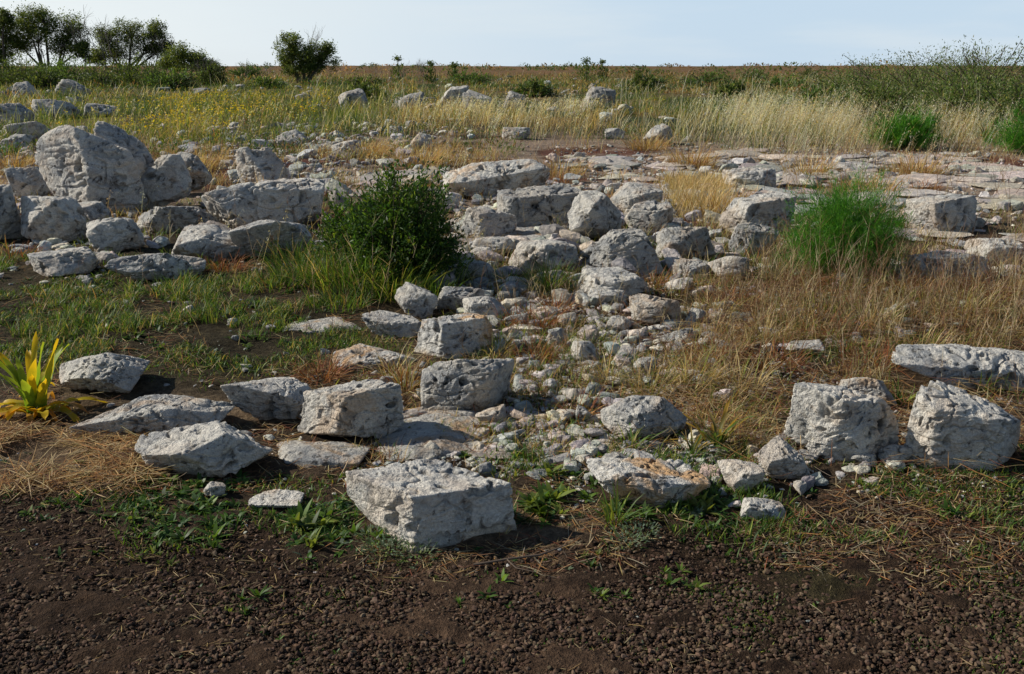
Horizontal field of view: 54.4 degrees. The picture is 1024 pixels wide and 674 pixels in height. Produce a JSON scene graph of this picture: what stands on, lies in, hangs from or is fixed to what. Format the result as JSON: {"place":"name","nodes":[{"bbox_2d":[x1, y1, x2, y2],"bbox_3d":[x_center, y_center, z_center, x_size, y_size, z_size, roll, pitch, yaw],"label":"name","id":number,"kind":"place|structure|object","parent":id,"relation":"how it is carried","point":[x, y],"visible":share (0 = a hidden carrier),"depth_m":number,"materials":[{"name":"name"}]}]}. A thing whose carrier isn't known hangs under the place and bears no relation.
{"place":"outdoors","nodes":[
{"label":"outdoors","id":0,"kind":"place"},
{"bbox_2d":[0,65,1023,673],"bbox_3d":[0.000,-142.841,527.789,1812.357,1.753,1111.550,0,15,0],"label":"ground","id":1,"kind":"structure","parent":0,"point":[92,607],"depth_m":3.58,"materials":[{"name":"soil"}]},
{"bbox_2d":[0,184,22,239],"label":"limestone rock","id":2,"kind":"object","parent":1,"relation":"on","point":[10,221],"visible":0.85,"depth_m":8.79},
{"bbox_2d":[0,7,26,77],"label":"olive tree","id":3,"kind":"object","parent":1,"relation":"on","point":[6,17],"visible":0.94,"depth_m":82.60,"materials":[{"name":"green plant"}]},
{"bbox_2d":[0,103,35,126],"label":"limestone rock","id":4,"kind":"object","parent":1,"relation":"on","point":[8,107],"visible":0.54,"depth_m":24.14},
{"bbox_2d":[0,50,50,86],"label":"green shrub","id":5,"kind":"object","parent":1,"relation":"on","point":[11,71],"visible":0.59,"depth_m":67.14,"materials":[{"name":"green plant"}]},
{"bbox_2d":[4,166,50,196],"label":"limestone rock","id":6,"kind":"object","parent":1,"relation":"on","point":[22,180],"visible":0.73,"depth_m":11.33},
{"bbox_2d":[4,121,50,143],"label":"limestone rock","id":7,"kind":"object","parent":1,"relation":"on","point":[28,127],"visible":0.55,"depth_m":19.56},
{"bbox_2d":[11,66,76,90],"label":"green shrub","id":8,"kind":"object","parent":1,"relation":"on","point":[41,80],"visible":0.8,"depth_m":57.69,"materials":[{"name":"green plant"}]},
{"bbox_2d":[8,0,97,72],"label":"olive tree","id":9,"kind":"object","parent":1,"relation":"on","point":[35,17],"visible":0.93,"depth_m":83.46,"materials":[{"name":"green plant"}]},
{"bbox_2d":[20,196,86,241],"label":"limestone rock","id":10,"kind":"object","parent":1,"relation":"on","point":[48,217],"visible":0.95,"depth_m":8.74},
{"bbox_2d":[0,331,107,425],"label":"sea squill plant","id":11,"kind":"object","parent":1,"relation":"on","point":[32,388],"visible":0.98,"depth_m":4.61,"materials":[{"name":"yellow plant"}]},
{"bbox_2d":[31,99,81,118],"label":"limestone rock","id":12,"kind":"object","parent":1,"relation":"on","point":[49,102],"visible":0.62,"depth_m":30.04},
{"bbox_2d":[27,246,98,276],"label":"limestone rock","id":13,"kind":"object","parent":1,"relation":"on","point":[60,262],"visible":0.97,"depth_m":7.34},
{"bbox_2d":[33,54,104,81],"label":"green shrub","id":14,"kind":"object","parent":1,"relation":"on","point":[62,69],"visible":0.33,"depth_m":71.94,"materials":[{"name":"green plant"}]},
{"bbox_2d":[35,124,148,212],"bbox_3d":[-4.498,-1.734,10.596,1.153,1.045,0.672,0,15,0],"label":"limestone rock","id":15,"kind":"object","parent":1,"relation":"on","point":[77,164],"visible":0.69,"depth_m":10.41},
{"bbox_2d":[78,201,110,221],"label":"limestone rock","id":16,"kind":"object","parent":1,"relation":"on","point":[94,210],"visible":0.46,"depth_m":9.55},
{"bbox_2d":[70,65,128,87],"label":"green shrub","id":17,"kind":"object","parent":1,"relation":"on","point":[95,76],"visible":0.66,"depth_m":63.70,"materials":[{"name":"green plant"}]},
{"bbox_2d":[59,352,149,392],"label":"limestone rock","id":18,"kind":"object","parent":1,"relation":"on","point":[111,372],"visible":0.99,"depth_m":4.92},
{"bbox_2d":[86,217,144,252],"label":"limestone rock","id":19,"kind":"object","parent":1,"relation":"on","point":[118,234],"visible":0.97,"depth_m":8.23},
{"bbox_2d":[93,121,153,176],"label":"limestone rock","id":20,"kind":"object","parent":1,"relation":"on","point":[135,146],"visible":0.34,"depth_m":11.81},
{"bbox_2d":[77,51,177,87],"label":"green shrub","id":21,"kind":"object","parent":1,"relation":"on","point":[133,74],"visible":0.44,"depth_m":67.07,"materials":[{"name":"green plant"}]},
{"bbox_2d":[86,15,176,80],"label":"acacia tree","id":22,"kind":"object","parent":1,"relation":"on","point":[153,30],"visible":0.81,"depth_m":86.07,"materials":[{"name":"green plant"}]},
{"bbox_2d":[70,394,235,437],"bbox_3d":[-1.610,0.347,4.531,0.699,0.158,0.403,0,15,0],"label":"limestone rock","id":23,"kind":"object","parent":1,"relation":"on","point":[156,412],"visible":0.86,"depth_m":4.39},
{"bbox_2d":[105,254,205,280],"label":"limestone rock","id":24,"kind":"object","parent":1,"relation":"on","point":[130,266],"visible":0.71,"depth_m":7.21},
{"bbox_2d":[141,154,191,208],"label":"limestone rock","id":25,"kind":"object","parent":1,"relation":"on","point":[163,171],"visible":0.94,"depth_m":10.76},
{"bbox_2d":[137,66,201,89],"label":"green shrub","id":26,"kind":"object","parent":1,"relation":"on","point":[180,79],"visible":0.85,"depth_m":59.66,"materials":[{"name":"green plant"}]},
{"bbox_2d":[153,253,187,278],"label":"limestone rock","id":27,"kind":"object","parent":1,"relation":"on","point":[174,264],"visible":0.8,"depth_m":7.22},
{"bbox_2d":[137,206,219,233],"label":"limestone rock","id":28,"kind":"object","parent":1,"relation":"on","point":[181,217],"visible":0.81,"depth_m":9.15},
{"bbox_2d":[153,39,228,81],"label":"acacia tree","id":29,"kind":"object","parent":1,"relation":"on","point":[177,60],"visible":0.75,"depth_m":80.16,"materials":[{"name":"green plant"}]},
{"bbox_2d":[177,152,211,190],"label":"limestone rock","id":30,"kind":"object","parent":1,"relation":"on","point":[197,170],"visible":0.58,"depth_m":11.86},
{"bbox_2d":[135,421,272,477],"bbox_3d":[-1.268,0.456,4.083,0.509,0.203,0.397,-8,17,-27],"label":"limestone rock","id":31,"kind":"object","parent":1,"relation":"on","point":[216,448],"visible":0.97,"depth_m":3.98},
{"bbox_2d":[171,220,245,262],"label":"limestone rock","id":32,"kind":"object","parent":1,"relation":"on","point":[209,238],"visible":0.77,"depth_m":7.86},
{"bbox_2d":[192,59,231,85],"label":"green shrub","id":33,"kind":"object","parent":1,"relation":"on","point":[205,76],"visible":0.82,"depth_m":75.05,"materials":[{"name":"green plant"}]},
{"bbox_2d":[235,147,287,182],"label":"limestone rock","id":34,"kind":"object","parent":1,"relation":"on","point":[264,160],"visible":0.73,"depth_m":12.53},
{"bbox_2d":[201,178,324,227],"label":"limestone rock","id":35,"kind":"object","parent":1,"relation":"on","point":[262,200],"visible":0.82,"depth_m":9.35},
{"bbox_2d":[220,377,311,419],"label":"limestone rock","id":36,"kind":"object","parent":1,"relation":"on","point":[274,398],"visible":0.85,"depth_m":4.58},
{"bbox_2d":[228,219,314,257],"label":"limestone rock","id":37,"kind":"object","parent":1,"relation":"on","point":[239,236],"visible":0.75,"depth_m":7.90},
{"bbox_2d":[248,489,304,507],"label":"limestone rock","id":38,"kind":"object","parent":1,"relation":"on","point":[278,498],"visible":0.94,"depth_m":3.72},
{"bbox_2d":[271,28,342,84],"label":"olive tree","id":39,"kind":"object","parent":1,"relation":"on","point":[307,59],"visible":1,"depth_m":80.55,"materials":[{"name":"green plant"}]},
{"bbox_2d":[282,317,360,333],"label":"rock","id":40,"kind":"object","parent":1,"relation":"on","point":[316,324],"depth_m":5.99,"materials":[{"name":"stone"}]},
{"bbox_2d":[276,440,370,469],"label":"bedrock slab","id":41,"kind":"structure","parent":1,"relation":"on","point":[339,454],"depth_m":4.15,"materials":[{"name":"stone"}]},
{"bbox_2d":[306,182,381,263],"bbox_3d":[-1.160,-0.822,7.430,0.715,0.691,0.606,0,15,0],"label":"mastic bush","id":42,"kind":"object","parent":1,"relation":"on","point":[330,228],"visible":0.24,"depth_m":7.37,"materials":[{"name":"green plant"}]},
{"bbox_2d":[297,379,403,438],"bbox_3d":[-0.716,0.337,4.412,0.447,0.281,0.240,-5,16,-18],"label":"limestone rock","id":43,"kind":"object","parent":1,"relation":"on","point":[366,408],"visible":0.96,"depth_m":4.35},
{"bbox_2d":[332,343,417,369],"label":"limestone rock","id":44,"kind":"object","parent":1,"relation":"on","point":[359,353],"visible":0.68,"depth_m":5.37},
{"bbox_2d":[362,310,420,337],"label":"limestone rock","id":45,"kind":"object","parent":1,"relation":"on","point":[398,325],"visible":0.96,"depth_m":5.84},
{"bbox_2d":[324,150,475,282],"bbox_3d":[-0.813,-0.842,7.053,1.033,0.947,1.059,-8,17,-26],"label":"mastic bush","id":46,"kind":"object","parent":1,"relation":"on","point":[415,227],"visible":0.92,"depth_m":6.89,"materials":[{"name":"green plant"}]},
{"bbox_2d":[395,282,437,318],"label":"limestone rock","id":47,"kind":"object","parent":1,"relation":"on","point":[418,301],"visible":0.92,"depth_m":6.23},
{"bbox_2d":[345,459,516,553],"bbox_3d":[-0.290,0.593,3.544,0.521,0.246,0.340,-8,17,-28],"label":"limestone rock","id":48,"kind":"object","parent":1,"relation":"on","point":[434,501],"visible":0.94,"depth_m":3.45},
{"bbox_2d":[375,416,491,461],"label":"bedrock slab","id":49,"kind":"structure","parent":1,"relation":"on","point":[421,435],"depth_m":4.35,"materials":[{"name":"stone"}]},
{"bbox_2d":[414,313,493,358],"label":"limestone rock","id":50,"kind":"object","parent":1,"relation":"on","point":[440,336],"visible":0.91,"depth_m":5.46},
{"bbox_2d":[29,78,878,142],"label":"yellow wildflowers","id":51,"kind":"object","parent":1,"relation":"on","point":[181,106],"visible":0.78,"depth_m":29.20,"materials":[{"name":"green plant"}]},
{"bbox_2d":[435,286,484,309],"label":"limestone rock","id":52,"kind":"object","parent":1,"relation":"on","point":[452,297],"visible":0.69,"depth_m":6.38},
{"bbox_2d":[420,358,514,411],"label":"limestone rock","id":53,"kind":"object","parent":1,"relation":"on","point":[463,384],"visible":0.92,"depth_m":4.69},
{"bbox_2d":[462,296,508,318],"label":"limestone rock","id":54,"kind":"object","parent":1,"relation":"on","point":[477,304],"visible":0.78,"depth_m":6.15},
{"bbox_2d":[460,206,516,237],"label":"limestone rock","id":55,"kind":"object","parent":1,"relation":"on","point":[502,223],"visible":0.85,"depth_m":8.91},
{"bbox_2d":[471,236,515,253],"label":"limestone rock","id":56,"kind":"object","parent":1,"relation":"on","point":[498,243],"visible":0.72,"depth_m":7.98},
{"bbox_2d":[0,71,1022,160],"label":"meadow herbs","id":57,"kind":"object","parent":1,"relation":"on","point":[271,117],"visible":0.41,"depth_m":28.57,"materials":[{"name":"green plant"}]},
{"bbox_2d":[0,69,1022,270],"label":"wild oats","id":58,"kind":"object","parent":1,"relation":"on","point":[786,113],"visible":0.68,"depth_m":22.32,"materials":[{"name":"beige plant"}]},
{"bbox_2d":[0,131,1023,479],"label":"dry grass","id":59,"kind":"structure","parent":1,"relation":"on","point":[684,187],"depth_m":6.27,"materials":[{"name":"plant"}]},
{"bbox_2d":[0,269,1023,673],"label":"broadleaf weeds","id":60,"kind":"object","parent":1,"relation":"on","point":[546,495],"visible":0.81,"depth_m":3.68,"materials":[{"name":"green plant"}]},
{"bbox_2d":[0,122,1023,408],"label":"dead stalks","id":61,"kind":"object","parent":1,"relation":"on","point":[882,274],"visible":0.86,"depth_m":6.24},
{"bbox_2d":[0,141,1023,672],"bbox_3d":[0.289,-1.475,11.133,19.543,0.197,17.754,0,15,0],"label":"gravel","id":62,"kind":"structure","parent":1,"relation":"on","point":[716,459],"depth_m":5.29,"materials":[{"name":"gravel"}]},
{"bbox_2d":[0,439,1023,673],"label":"soil clods","id":63,"kind":"object","parent":1,"relation":"on","point":[665,663],"visible":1,"depth_m":2.98,"materials":[{"name":"soil"}]},
{"bbox_2d":[0,75,1023,506],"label":"stone rubble","id":64,"kind":"object","parent":1,"relation":"on","point":[554,231],"visible":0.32,"depth_m":6.46,"materials":[{"name":"stone"}]},
{"bbox_2d":[0,250,1023,673],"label":"straw litter","id":65,"kind":"object","parent":1,"relation":"on","point":[108,474],"visible":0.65,"depth_m":4.11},
{"bbox_2d":[2,60,1023,94],"bbox_3d":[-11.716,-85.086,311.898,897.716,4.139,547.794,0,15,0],"label":"distant scrub","id":66,"kind":"object","parent":1,"relation":"on","point":[613,69],"visible":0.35,"depth_m":245.21,"materials":[{"name":"green plant"}]},
{"bbox_2d":[504,224,548,239],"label":"bedrock slab","id":67,"kind":"structure","parent":1,"relation":"on","point":[530,233],"depth_m":8.99,"materials":[{"name":"stone"}]},
{"bbox_2d":[497,183,581,226],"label":"limestone rock","id":68,"kind":"object","parent":67,"relation":"on","point":[537,204],"visible":0.62,"depth_m":9.37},
{"bbox_2d":[514,76,557,96],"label":"green shrub","id":69,"kind":"object","parent":1,"relation":"on","point":[537,86],"visible":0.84,"depth_m":48.23,"materials":[{"name":"green plant"}]},
{"bbox_2d":[509,239,578,271],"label":"limestone rock","id":70,"kind":"object","parent":1,"relation":"on","point":[554,247],"visible":0.77,"depth_m":7.38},
{"bbox_2d":[349,410,777,567],"bbox_3d":[0.495,0.590,3.806,2.206,0.065,0.673,-11,19,-35],"label":"grey green herb","id":71,"kind":"object","parent":1,"relation":"on","point":[390,539],"visible":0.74,"depth_m":3.41,"materials":[{"name":"green plant"}]},
{"bbox_2d":[567,190,621,237],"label":"limestone rock","id":72,"kind":"object","parent":1,"relation":"on","point":[604,211],"visible":0.9,"depth_m":8.66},
{"bbox_2d":[576,267,647,298],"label":"limestone rock","id":73,"kind":"object","parent":1,"relation":"on","point":[635,284],"visible":0.77,"depth_m":6.65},
{"bbox_2d":[577,228,663,275],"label":"limestone rock","id":74,"kind":"object","parent":1,"relation":"on","point":[630,243],"visible":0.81,"depth_m":7.25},
{"bbox_2d":[610,182,662,211],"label":"limestone rock","id":75,"kind":"object","parent":1,"relation":"on","point":[626,195],"visible":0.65,"depth_m":10.23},
{"bbox_2d":[600,395,686,439],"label":"limestone rock","id":76,"kind":"object","parent":1,"relation":"on","point":[648,414],"visible":0.95,"depth_m":4.38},
{"bbox_2d":[615,68,674,91],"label":"green shrub","id":77,"kind":"object","parent":1,"relation":"on","point":[638,79],"visible":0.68,"depth_m":57.89,"materials":[{"name":"green plant"}]},
{"bbox_2d":[624,200,672,234],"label":"limestone rock","id":78,"kind":"object","parent":1,"relation":"on","point":[652,210],"visible":0.73,"depth_m":8.95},
{"bbox_2d":[586,457,710,507],"bbox_3d":[0.520,0.552,3.825,0.464,0.153,0.313,0,15,0],"label":"limestone rock","id":79,"kind":"object","parent":1,"relation":"on","point":[660,481],"visible":0.88,"depth_m":3.73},
{"bbox_2d":[629,293,681,324],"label":"limestone rock","id":80,"kind":"object","parent":1,"relation":"on","point":[654,307],"visible":0.84,"depth_m":5.96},
{"bbox_2d":[656,226,715,259],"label":"limestone rock","id":81,"kind":"object","parent":1,"relation":"on","point":[674,237],"visible":0.72,"depth_m":7.76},
{"bbox_2d":[664,257,712,280],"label":"limestone rock","id":82,"kind":"object","parent":1,"relation":"on","point":[670,263],"visible":0.54,"depth_m":7.18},
{"bbox_2d":[666,396,758,455],"bbox_3d":[0.901,0.379,4.308,0.374,0.231,0.374,9,18,29],"label":"strap leaf plant","id":83,"kind":"object","parent":1,"relation":"on","point":[719,437],"visible":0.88,"depth_m":4.28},
{"bbox_2d":[708,256,748,280],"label":"limestone rock","id":84,"kind":"object","parent":1,"relation":"on","point":[722,261],"visible":0.7,"depth_m":7.08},
{"bbox_2d":[717,459,764,493],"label":"limestone rock","id":85,"kind":"object","parent":1,"relation":"on","point":[736,472],"visible":0.93,"depth_m":3.87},
{"bbox_2d":[722,167,775,187],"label":"limestone rock","id":86,"kind":"object","parent":1,"relation":"on","point":[753,174],"visible":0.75,"depth_m":12.48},
{"bbox_2d":[728,222,779,256],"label":"limestone rock","id":87,"kind":"object","parent":1,"relation":"on","point":[751,232],"visible":0.74,"depth_m":7.95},
{"bbox_2d":[719,192,796,231],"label":"limestone rock","id":88,"kind":"object","parent":1,"relation":"on","point":[763,207],"visible":0.68,"depth_m":9.04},
{"bbox_2d":[740,497,785,519],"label":"limestone rock","id":89,"kind":"object","parent":1,"relation":"on","point":[751,506],"visible":0.94,"depth_m":3.64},
{"bbox_2d":[758,436,810,478],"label":"limestone rock","id":90,"kind":"object","parent":1,"relation":"on","point":[779,456],"visible":0.92,"depth_m":3.98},
{"bbox_2d":[784,382,898,461],"bbox_3d":[1.403,0.367,4.231,0.426,0.370,0.269,-8,17,-26],"label":"limestone rock","id":91,"kind":"object","parent":1,"relation":"on","point":[843,421],"visible":0.85,"depth_m":4.15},
{"bbox_2d":[805,88,878,122],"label":"green shrub","id":92,"kind":"object","parent":1,"relation":"on","point":[847,97],"visible":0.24,"depth_m":28.93,"materials":[{"name":"green plant"}]},
{"bbox_2d":[771,160,923,276],"bbox_3d":[2.450,-0.865,7.311,1.142,0.894,1.096,0,15,0],"label":"wild fennel","id":93,"kind":"object","parent":1,"relation":"on","point":[836,209],"visible":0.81,"depth_m":7.19,"materials":[{"name":"green plant"}]},
{"bbox_2d":[839,377,896,407],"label":"limestone rock","id":94,"kind":"object","parent":1,"relation":"on","point":[872,385],"visible":0.51,"depth_m":4.74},
{"bbox_2d":[812,51,945,99],"bbox_3d":[14.210,-10.105,38.785,5.074,2.228,5.052,-15,21,-43],"label":"green shrub","id":95,"kind":"object","parent":1,"relation":"on","point":[877,75],"visible":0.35,"depth_m":38.57,"materials":[{"name":"green plant"}]},
{"bbox_2d":[850,76,921,114],"bbox_3d":[12.004,-7.754,32.096,2.648,1.359,2.251,-9,18,-30],"label":"green shrub","id":96,"kind":"object","parent":1,"relation":"on","point":[880,94],"visible":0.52,"depth_m":31.81,"materials":[{"name":"green plant"}]},
{"bbox_2d":[878,444,914,463],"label":"limestone rock","id":97,"kind":"object","parent":1,"relation":"on","point":[883,453],"visible":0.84,"depth_m":4.13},
{"bbox_2d":[857,105,954,149],"bbox_3d":[7.100,-3.770,18.058,1.674,0.920,1.473,10,18,31],"label":"wild fennel","id":98,"kind":"object","parent":1,"relation":"on","point":[901,126],"visible":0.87,"depth_m":17.91,"materials":[{"name":"green plant"}]},
{"bbox_2d":[867,96,949,133],"bbox_3d":[9.372,-5.171,23.438,1.990,1.042,1.777,0,15,0],"label":"green shrub","id":99,"kind":"object","parent":1,"relation":"on","point":[903,106],"visible":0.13,"depth_m":23.30,"materials":[{"name":"green plant"}]},
{"bbox_2d":[846,39,986,101],"bbox_3d":[14.459,-9.159,35.001,4.802,2.532,4.812,-5,16,-18],"label":"green shrub","id":100,"kind":"object","parent":1,"relation":"on","point":[910,79],"visible":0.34,"depth_m":34.67,"materials":[{"name":"green plant"}]},
{"bbox_2d":[906,193,977,231],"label":"limestone rock","id":101,"kind":"object","parent":1,"relation":"on","point":[956,206],"visible":0.73,"depth_m":9.24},
{"bbox_2d":[903,250,988,282],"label":"limestone rock","id":102,"kind":"object","parent":1,"relation":"on","point":[924,261],"visible":0.54,"depth_m":7.09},
{"bbox_2d":[891,344,1023,390],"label":"limestone rock","id":103,"kind":"object","parent":1,"relation":"on","point":[963,361],"visible":0.93,"depth_m":5.03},
{"bbox_2d":[904,380,1020,472],"bbox_3d":[1.895,0.381,4.151,0.523,0.372,0.303,0,15,0],"label":"limestone rock","id":104,"kind":"object","parent":1,"relation":"on","point":[945,420],"visible":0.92,"depth_m":4.05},
{"bbox_2d":[910,65,1023,125],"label":"green shrub","id":105,"kind":"object","parent":1,"relation":"on","point":[955,89],"visible":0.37,"depth_m":26.15,"materials":[{"name":"green plant"}]},
{"bbox_2d":[910,35,1023,100],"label":"green shrub","id":106,"kind":"object","parent":1,"relation":"on","point":[976,64],"visible":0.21,"depth_m":32.65,"materials":[{"name":"green plant"}]},
{"bbox_2d":[959,77,1023,130],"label":"green shrub","id":107,"kind":"object","parent":1,"relation":"on","point":[1016,95],"visible":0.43,"depth_m":24.34,"materials":[{"name":"green plant"}]},
{"bbox_2d":[964,238,1023,266],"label":"limestone rock","id":108,"kind":"object","parent":1,"relation":"on","point":[983,241],"visible":0.45,"depth_m":7.64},
{"bbox_2d":[979,98,1023,153],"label":"wild fennel","id":109,"kind":"object","parent":1,"relation":"on","point":[1017,134],"visible":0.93,"depth_m":17.15,"materials":[{"name":"green plant"}]},
{"bbox_2d":[0,194,1023,673],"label":"green grass","id":110,"kind":"structure","parent":0,"point":[310,262],"depth_m":5.81,"materials":[{"name":"green plant"}]},
{"bbox_2d":[0,66,1023,153],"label":"meadow grass","id":111,"kind":"structure","parent":0,"point":[399,110],"depth_m":26.90,"materials":[{"name":"green plant"}]},
{"bbox_2d":[0,0,1023,65],"label":"sky","id":112,"kind":"structure","parent":0,"point":[232,32],"materials":[{"name":"blue"}]},
{"bbox_2d":[327,148,1023,466],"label":"bedrock pavement","id":113,"kind":"structure","parent":0,"point":[965,181],"depth_m":13.18,"materials":[{"name":"stone"}]},
{"bbox_2d":[443,159,550,196],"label":"limestone rock","id":114,"kind":"object","parent":113,"relation":"on","point":[509,174],"visible":0.69,"depth_m":11.51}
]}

